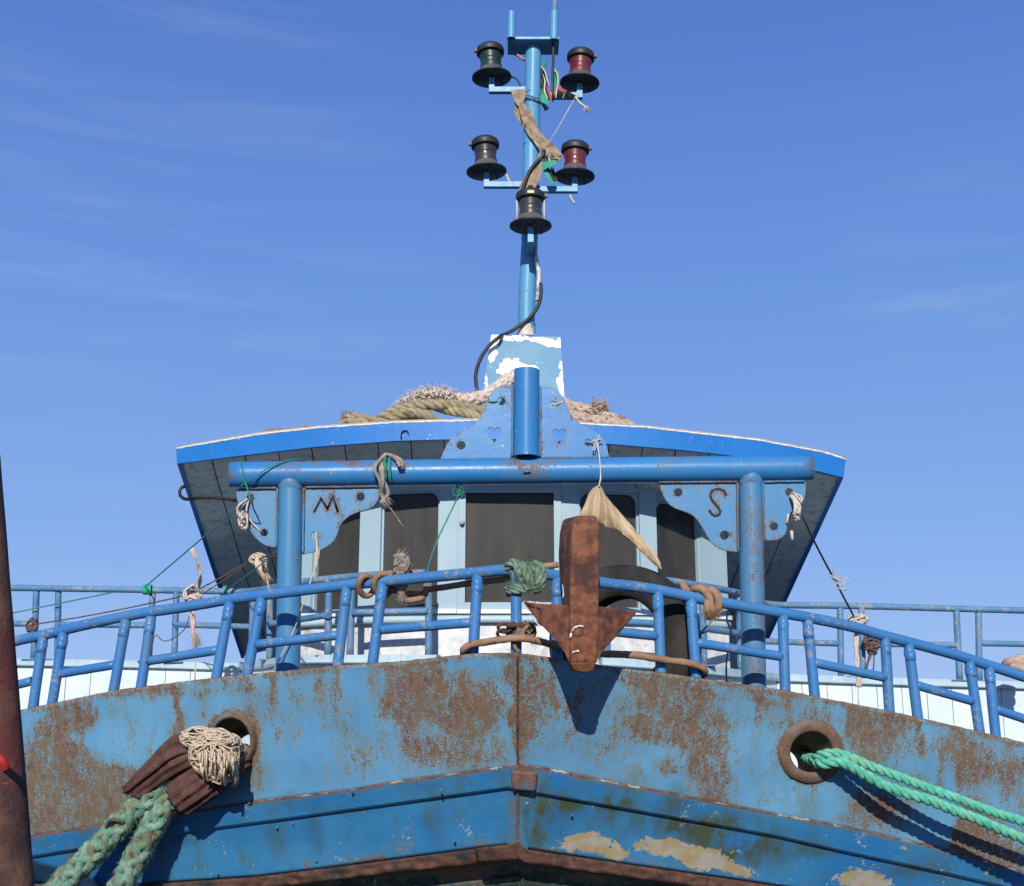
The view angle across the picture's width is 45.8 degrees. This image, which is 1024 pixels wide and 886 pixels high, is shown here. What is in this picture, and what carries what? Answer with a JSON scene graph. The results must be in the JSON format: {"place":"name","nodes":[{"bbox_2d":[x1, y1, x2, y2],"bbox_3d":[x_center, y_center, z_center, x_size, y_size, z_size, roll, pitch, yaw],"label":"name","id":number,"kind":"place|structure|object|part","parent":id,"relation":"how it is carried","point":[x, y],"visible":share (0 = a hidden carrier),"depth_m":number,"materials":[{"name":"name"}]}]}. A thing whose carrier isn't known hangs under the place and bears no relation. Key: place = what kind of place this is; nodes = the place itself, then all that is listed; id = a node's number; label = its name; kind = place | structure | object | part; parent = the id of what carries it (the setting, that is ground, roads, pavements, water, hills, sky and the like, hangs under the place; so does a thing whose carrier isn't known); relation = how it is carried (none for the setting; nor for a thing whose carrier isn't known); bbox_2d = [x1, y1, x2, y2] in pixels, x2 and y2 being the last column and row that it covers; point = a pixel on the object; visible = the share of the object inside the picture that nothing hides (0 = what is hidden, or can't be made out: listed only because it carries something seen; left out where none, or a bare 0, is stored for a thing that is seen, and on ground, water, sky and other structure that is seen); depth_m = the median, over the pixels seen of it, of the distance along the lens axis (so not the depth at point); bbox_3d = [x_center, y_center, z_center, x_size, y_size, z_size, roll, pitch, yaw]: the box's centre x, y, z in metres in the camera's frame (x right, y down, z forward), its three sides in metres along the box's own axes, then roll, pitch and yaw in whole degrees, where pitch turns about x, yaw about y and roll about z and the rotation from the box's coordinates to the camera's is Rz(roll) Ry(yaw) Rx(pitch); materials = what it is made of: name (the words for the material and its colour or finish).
{"place":"outdoors","nodes":[
{"label":"outdoors","id":0,"kind":"place"},
{"bbox_2d":[0,457,34,885],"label":"rusty post","id":1,"kind":"object","parent":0,"point":[16,863],"visible":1,"depth_m":2.61,"materials":[{"name":"brown metal"}]},
{"bbox_2d":[0,754,9,771],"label":"cord","id":2,"kind":"object","parent":1,"relation":"hanging from","point":[4,764],"visible":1,"depth_m":2.51,"materials":[{"name":"red"}]},
{"bbox_2d":[0,0,1023,681],"label":"sky","id":3,"kind":"structure","parent":0,"point":[798,222],"materials":[{"name":"blue"}]},
{"label":"water","id":4,"kind":"structure","parent":0,"visible":0},
{"bbox_2d":[11,0,1023,885],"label":"fishing boat","id":5,"kind":"object","parent":4,"relation":"on","point":[389,740],"visible":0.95,"depth_m":5.67,"materials":[{"name":"blue paint"}]},
{"bbox_2d":[13,592,110,612],"bbox_3d":[-3.674,1.297,9.700,0.936,0.199,0.019,-1,-13,3],"label":"line","id":6,"kind":"object","parent":5,"relation":"attached to","point":[62,602],"visible":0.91,"depth_m":9.70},
{"bbox_2d":[43,740,239,885],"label":"mooring rope","id":7,"kind":"object","parent":5,"relation":"attached to","point":[153,811],"visible":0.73,"depth_m":5.48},
{"bbox_2d":[104,818,124,828],"bbox_3d":[-1.804,1.732,5.491,0.111,0.068,0.082,0,-13,0],"label":"rag strip","id":8,"kind":"object","parent":7,"relation":"attached to","point":[109,821],"visible":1,"depth_m":5.47,"materials":[{"name":"brown fabric"}]},
{"bbox_2d":[121,726,252,814],"bbox_3d":[-1.463,1.475,5.460,0.598,0.388,0.246,2,-13,-8],"label":"chafing cloth","id":9,"kind":"object","parent":7,"relation":"attached to","point":[189,790],"visible":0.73,"depth_m":5.39,"materials":[{"name":"brown fabric"}]},
{"bbox_2d":[179,726,248,786],"bbox_3d":[-1.330,1.386,5.353,0.285,0.267,0.288,0,-13,0],"label":"cord tangle","id":10,"kind":"object","parent":9,"relation":"attached to","point":[207,762],"visible":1,"depth_m":5.30,"materials":[{"name":"beige fabric"}]},
{"bbox_2d":[142,584,152,594],"bbox_3d":[-2.922,1.176,9.718,0.082,0.082,0.085,0,-13,0],"label":"rail lashing","id":11,"kind":"object","parent":5,"relation":"attached to","point":[146,590],"visible":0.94,"depth_m":9.68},
{"bbox_2d":[25,551,276,632],"bbox_3d":[-2.381,1.049,8.465,0.605,0.415,3.725,12,-17,-41],"label":"line","id":12,"kind":"object","parent":5,"relation":"attached to","point":[32,627],"visible":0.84,"depth_m":9.23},
{"bbox_2d":[249,552,272,618],"bbox_3d":[-1.569,0.892,7.636,0.124,0.423,0.226,9,-16,-34],"label":"frayed cord","id":13,"kind":"object","parent":12,"relation":"hanging from","point":[261,569],"visible":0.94,"depth_m":7.64,"materials":[{"name":"beige fabric"}]},
{"bbox_2d":[151,616,189,652],"bbox_3d":[-2.434,1.364,8.630,0.262,0.266,0.015,0,-13,1],"label":"frayed cord","id":14,"kind":"object","parent":5,"relation":"hanging from","point":[172,638],"visible":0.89,"depth_m":8.62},
{"bbox_2d":[182,584,205,679],"bbox_3d":[-2.243,1.343,8.607,0.155,0.679,0.198,-10,-16,36],"label":"frayed cord","id":15,"kind":"object","parent":5,"relation":"hanging from","point":[190,596],"visible":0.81,"depth_m":8.61,"materials":[{"name":"beige fabric"}]},
{"bbox_2d":[145,460,250,586],"bbox_3d":[-2.104,0.625,7.739,0.056,0.231,4.437,5,-14,-22],"label":"line","id":16,"kind":"object","parent":5,"relation":"attached to","point":[249,498],"visible":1,"depth_m":6.53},
{"bbox_2d":[190,547,202,588],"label":"frayed cord","id":17,"kind":"object","parent":16,"relation":"hanging from","point":[195,557],"visible":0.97,"depth_m":8.36,"materials":[{"name":"beige fabric"}]},
{"bbox_2d":[178,484,236,501],"bbox_3d":[-2.208,0.377,8.767,0.435,0.118,0.075,8,-15,-30],"label":"cable","id":18,"kind":"object","parent":5,"relation":"attached to","point":[181,496],"visible":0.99,"depth_m":8.75,"materials":[{"name":"black metal"}]},
{"bbox_2d":[202,563,248,593],"bbox_3d":[-2.027,0.962,8.510,0.622,0.205,0.016,-12,-17,41],"label":"line","id":19,"kind":"object","parent":5,"relation":"attached to","point":[225,578],"visible":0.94,"depth_m":8.50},
{"bbox_2d":[236,498,261,532],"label":"frayed cord","id":20,"kind":"object","parent":5,"relation":"attached to","point":[241,519],"visible":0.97,"depth_m":5.87,"materials":[{"name":"white fabric"}]},
{"bbox_2d":[228,552,276,589],"bbox_3d":[-1.653,0.826,7.723,0.079,0.238,3.654,4,-14,-16],"label":"line","id":21,"kind":"object","parent":5,"relation":"attached to","point":[253,570],"visible":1,"depth_m":7.84,"materials":[{"name":"fabric"}]},
{"bbox_2d":[235,459,306,489],"bbox_3d":[-1.180,0.146,5.921,0.341,0.165,0.098,1,-13,-6],"label":"line","id":22,"kind":"object","parent":5,"relation":"hanging from","point":[268,468],"visible":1,"depth_m":5.89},
{"bbox_2d":[263,427,296,431],"bbox_3d":[-1.671,-0.063,8.785,0.270,0.048,0.250,0,-13,0],"label":"board","id":23,"kind":"object","parent":5,"relation":"on","point":[270,429],"visible":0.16,"depth_m":8.67,"materials":[{"name":"brown wood"}]},
{"bbox_2d":[274,539,319,670],"bbox_3d":[-1.016,0.761,5.745,0.201,0.632,0.041,8,-15,-30],"label":"frayed cord","id":24,"kind":"object","parent":5,"relation":"hanging from","point":[317,553],"visible":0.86,"depth_m":5.79,"materials":[{"name":"beige fabric"}]},
{"bbox_3d":[-1.294,0.854,9.056,0.430,0.822,0.041,-7,-15,28],"label":"window","id":25,"kind":"part","parent":5,"relation":"part of","materials":[{"name":"grey glass"}]},
{"bbox_2d":[338,408,379,423],"bbox_3d":[-1.044,-0.163,8.526,0.386,0.161,0.164,5,-14,-22],"label":"rope end","id":26,"kind":"object","parent":5,"relation":"on","point":[352,417],"visible":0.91,"depth_m":8.47,"materials":[{"name":"beige fabric"}]},
{"bbox_2d":[382,455,391,481],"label":"frayed cord","id":27,"kind":"object","parent":5,"relation":"hanging from","point":[384,464],"visible":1,"depth_m":5.87,"materials":[{"name":"teal fabric"}]},
{"bbox_2d":[373,452,404,526],"bbox_3d":[-0.598,0.223,5.870,0.154,0.372,0.091,0,-13,0],"label":"frayed cord","id":28,"kind":"object","parent":5,"relation":"hanging from","point":[382,485],"visible":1,"depth_m":5.86,"materials":[{"name":"grey fabric"}]},
{"bbox_2d":[376,416,418,419],"bbox_3d":[-0.706,-0.144,8.681,0.581,0.074,0.200,0,-13,0],"label":"board","id":29,"kind":"object","parent":5,"relation":"on","point":[409,418],"visible":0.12,"depth_m":8.59,"materials":[{"name":"wood"}]},
{"bbox_3d":[-0.737,0.786,8.860,0.442,0.866,0.041,-2,-13,11],"label":"window","id":30,"kind":"part","parent":5,"relation":"part of","materials":[{"name":"grey glass"}]},
{"bbox_2d":[378,396,484,420],"bbox_3d":[-0.560,-0.207,8.582,0.895,0.256,0.244,0,-13,0],"label":"rope","id":31,"kind":"object","parent":5,"relation":"on","point":[421,408],"visible":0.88,"depth_m":8.52,"materials":[{"name":"beige fabric"}]},
{"bbox_2d":[392,367,515,410],"bbox_3d":[-0.364,-0.396,8.700,0.992,0.456,0.312,3,-13,-15],"label":"rope","id":32,"kind":"object","parent":31,"relation":"on","point":[476,397],"visible":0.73,"depth_m":8.65,"materials":[{"name":"beige fabric"}]},
{"bbox_2d":[426,484,464,571],"bbox_3d":[-0.338,0.395,5.723,0.073,0.502,0.435,-5,-14,21],"label":"frayed cord","id":33,"kind":"object","parent":5,"relation":"hanging from","point":[460,492],"visible":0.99,"depth_m":5.90,"materials":[{"name":"green fabric"}]},
{"bbox_2d":[356,562,558,603],"bbox_3d":[-0.240,0.628,5.415,0.913,0.174,0.181,-2,-13,9],"label":"rope","id":34,"kind":"object","parent":5,"relation":"attached to","point":[418,596],"visible":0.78,"depth_m":5.42,"materials":[{"name":"brown fabric"}]},
{"bbox_2d":[393,548,412,604],"bbox_3d":[-0.494,0.605,5.447,0.105,0.276,0.089,-12,-17,41],"label":"rope end","id":35,"kind":"object","parent":34,"relation":"attached to","point":[401,564],"visible":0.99,"depth_m":5.44,"materials":[{"name":"beige fabric"}]},
{"bbox_2d":[474,282,542,390],"bbox_3d":[-0.032,-0.748,9.190,0.541,1.031,0.147,6,-14,-24],"label":"cable","id":36,"kind":"object","parent":5,"relation":"attached to","point":[508,332],"visible":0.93,"depth_m":9.24,"materials":[{"name":"black rubber"}]},
{"bbox_3d":[-0.016,0.756,8.755,0.750,0.877,0.090,0,-13,0],"label":"window","id":37,"kind":"part","parent":5,"relation":"part of","materials":[{"name":"grey glass"}]},
{"bbox_2d":[496,622,533,635],"bbox_3d":[0.015,0.803,5.170,0.168,0.082,0.062,0,-13,0],"label":"rope","id":38,"kind":"object","parent":5,"relation":"attached to","point":[508,629],"visible":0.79,"depth_m":5.16,"materials":[{"name":"brown fabric"}]},
{"bbox_2d":[511,621,539,652],"bbox_3d":[0.072,0.828,5.156,0.143,0.146,0.084,-3,-13,12],"label":"rag knot","id":39,"kind":"object","parent":38,"relation":"attached to","point":[523,630],"visible":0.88,"depth_m":5.15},
{"bbox_2d":[513,52,524,60],"bbox_3d":[0.060,-3.154,9.887,0.109,0.083,0.029,0,-13,0],"label":"rag strip","id":40,"kind":"object","parent":5,"relation":"attached to","point":[518,56],"visible":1,"depth_m":9.88,"materials":[{"name":"pink fabric"}]},
{"bbox_2d":[504,558,547,596],"bbox_3d":[0.068,0.575,5.230,0.213,0.181,0.156,0,-13,0],"label":"rope knot","id":41,"kind":"object","parent":5,"relation":"attached to","point":[532,575],"visible":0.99,"depth_m":5.20,"materials":[{"name":"green fabric"}]},
{"bbox_2d":[525,94,540,111],"bbox_3d":[0.161,-2.722,9.740,0.171,0.198,0.083,0,-13,0],"label":"wire lashing","id":42,"kind":"object","parent":5,"relation":"attached to","point":[532,97],"visible":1,"depth_m":9.72,"materials":[{"name":"blue metal"}]},
{"bbox_2d":[521,149,545,188],"bbox_3d":[0.169,-2.136,9.556,0.198,0.385,0.029,0,-13,0],"label":"cable","id":43,"kind":"object","parent":5,"relation":"attached to","point":[536,162],"visible":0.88,"depth_m":9.55,"materials":[{"name":"black rubber"}]},
{"bbox_2d":[511,89,562,189],"bbox_3d":[0.196,-2.398,9.639,0.416,0.917,0.078,0,-13,0],"label":"cloth strip","id":44,"kind":"object","parent":5,"relation":"attached to","point":[524,115],"visible":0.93,"depth_m":9.63,"materials":[{"name":"beige fabric"}]},
{"bbox_2d":[533,247,540,300],"bbox_3d":[0.189,-1.310,9.387,0.074,0.443,0.038,0,-13,0],"label":"cable","id":45,"kind":"object","parent":5,"relation":"attached to","point":[537,263],"visible":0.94,"depth_m":9.38,"materials":[{"name":"white plastic"}]},
{"bbox_2d":[539,60,552,110],"bbox_3d":[0.267,-2.905,9.782,0.099,0.473,0.132,4,-13,-15],"label":"flag","id":46,"kind":"object","parent":5,"relation":"hanging from","point":[545,95],"visible":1,"depth_m":9.76,"materials":[{"name":"fabric"}]},
{"bbox_2d":[542,152,557,184],"bbox_3d":[0.306,-2.172,9.574,0.130,0.321,0.115,-3,-13,12],"label":"flag","id":47,"kind":"object","parent":5,"relation":"attached to","point":[548,170],"visible":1,"depth_m":9.55,"materials":[{"name":"fabric"}]},
{"bbox_2d":[551,43,554,100],"bbox_3d":[0.330,-2.997,9.744,0.027,0.523,0.021,0,-13,0],"label":"cable","id":48,"kind":"object","parent":5,"relation":"hanging from","point":[552,72],"visible":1,"depth_m":9.73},
{"bbox_2d":[554,71,575,98],"bbox_3d":[0.415,-2.900,9.775,0.193,0.263,0.063,0,-13,0],"label":"flag","id":49,"kind":"object","parent":5,"relation":"hanging from","point":[562,93],"visible":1,"depth_m":9.76,"materials":[{"name":"fabric"}]},
{"bbox_2d":[541,66,593,146],"bbox_3d":[0.451,-2.660,9.715,0.438,0.768,0.099,0,-13,0],"label":"string","id":50,"kind":"object","parent":5,"relation":"attached to","point":[587,109],"visible":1,"depth_m":9.72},
{"bbox_2d":[523,516,636,672],"bbox_3d":[0.283,0.623,5.025,0.476,0.660,0.297,0,-13,0],"label":"anchor","id":51,"kind":"object","parent":5,"relation":"hanging from","point":[582,627],"visible":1,"depth_m":4.92,"materials":[{"name":"brown metal"}]},
{"bbox_2d":[460,634,708,678],"bbox_3d":[0.333,0.930,5.254,1.121,0.176,0.249,2,-13,-9],"label":"rope","id":52,"kind":"object","parent":5,"relation":"attached to","point":[467,646],"visible":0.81,"depth_m":5.21,"materials":[{"name":"beige fabric"}]},
{"bbox_2d":[589,435,602,485],"bbox_3d":[0.414,0.088,5.857,0.065,0.297,0.252,0,-13,0],"label":"string","id":53,"kind":"object","parent":5,"relation":"attached to","point":[595,441],"visible":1,"depth_m":5.93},
{"bbox_2d":[579,486,660,568],"bbox_3d":[0.506,0.391,5.679,0.380,0.400,0.058,0,-13,0],"label":"fish tail","id":54,"kind":"object","parent":53,"relation":"hanging from","point":[601,508],"visible":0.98,"depth_m":5.67},
{"bbox_2d":[563,394,635,423],"bbox_3d":[0.599,-0.203,8.588,0.576,0.327,0.242,-3,-13,12],"label":"rope","id":55,"kind":"object","parent":5,"relation":"on","point":[594,411],"visible":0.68,"depth_m":8.58,"materials":[{"name":"beige fabric"}]},
{"bbox_3d":[0.706,0.790,8.870,0.459,0.864,0.041,3,-13,-13],"label":"window","id":56,"kind":"part","parent":5,"relation":"part of","materials":[{"name":"grey glass"}]},
{"bbox_2d":[549,565,701,676],"bbox_3d":[0.530,0.945,5.731,0.736,0.736,0.197,-7,-15,26],"label":"tyre","id":57,"kind":"object","parent":5,"relation":"hanging from","point":[676,633],"visible":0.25,"depth_m":5.62,"materials":[{"name":"rubber"}]},
{"bbox_3d":[1.229,0.858,9.065,0.426,0.820,0.041,8,-15,-32],"label":"window","id":58,"kind":"part","parent":5,"relation":"part of","materials":[{"name":"grey glass"}]},
{"bbox_2d":[679,581,725,625],"bbox_3d":[0.867,0.730,5.484,0.203,0.214,0.113,-12,-18,42],"label":"rope knot","id":59,"kind":"object","parent":5,"relation":"attached to","point":[711,608],"visible":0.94,"depth_m":5.45,"materials":[{"name":"beige fabric"}]},
{"bbox_2d":[701,591,739,681],"bbox_3d":[1.106,0.973,6.228,0.158,0.474,1.274,-4,-13,15],"label":"frayed cord","id":60,"kind":"object","parent":5,"relation":"hanging from","point":[727,619],"visible":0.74,"depth_m":6.77,"materials":[{"name":"beige fabric"}]},
{"bbox_2d":[786,492,802,539],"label":"frayed cord","id":61,"kind":"object","parent":5,"relation":"attached to","point":[796,510],"visible":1,"depth_m":5.87,"materials":[{"name":"white fabric"}]},
{"bbox_2d":[801,513,855,617],"bbox_3d":[1.799,0.727,6.756,0.039,0.362,2.029,-5,-14,21],"label":"line","id":62,"kind":"object","parent":5,"relation":"attached to","point":[821,555],"visible":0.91,"depth_m":6.35,"materials":[{"name":"fabric"}]},
{"bbox_2d":[829,568,850,590],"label":"frayed cord","id":63,"kind":"object","parent":62,"relation":"hanging from","point":[838,580],"visible":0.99,"depth_m":6.64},
{"bbox_2d":[847,613,868,704],"bbox_3d":[2.147,1.342,7.524,0.148,0.564,0.132,5,-14,-19],"label":"frayed cord","id":64,"kind":"object","parent":5,"relation":"hanging from","point":[858,616],"visible":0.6,"depth_m":7.55,"materials":[{"name":"beige fabric"}]},
{"bbox_2d":[862,635,879,669],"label":"frayed cord","id":65,"kind":"object","parent":5,"relation":"attached to","point":[871,645],"visible":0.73,"depth_m":9.46,"materials":[{"name":"brown fabric"}]},
{"bbox_2d":[796,747,1023,844],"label":"mooring rope","id":66,"kind":"object","parent":5,"relation":"attached to","point":[855,764],"visible":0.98,"depth_m":5.40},
{"bbox_2d":[1001,654,1023,670],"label":"rope","id":67,"kind":"object","parent":5,"relation":"hanging from","point":[1016,661],"visible":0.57,"depth_m":9.11,"materials":[{"name":"beige fabric"}]}
]}

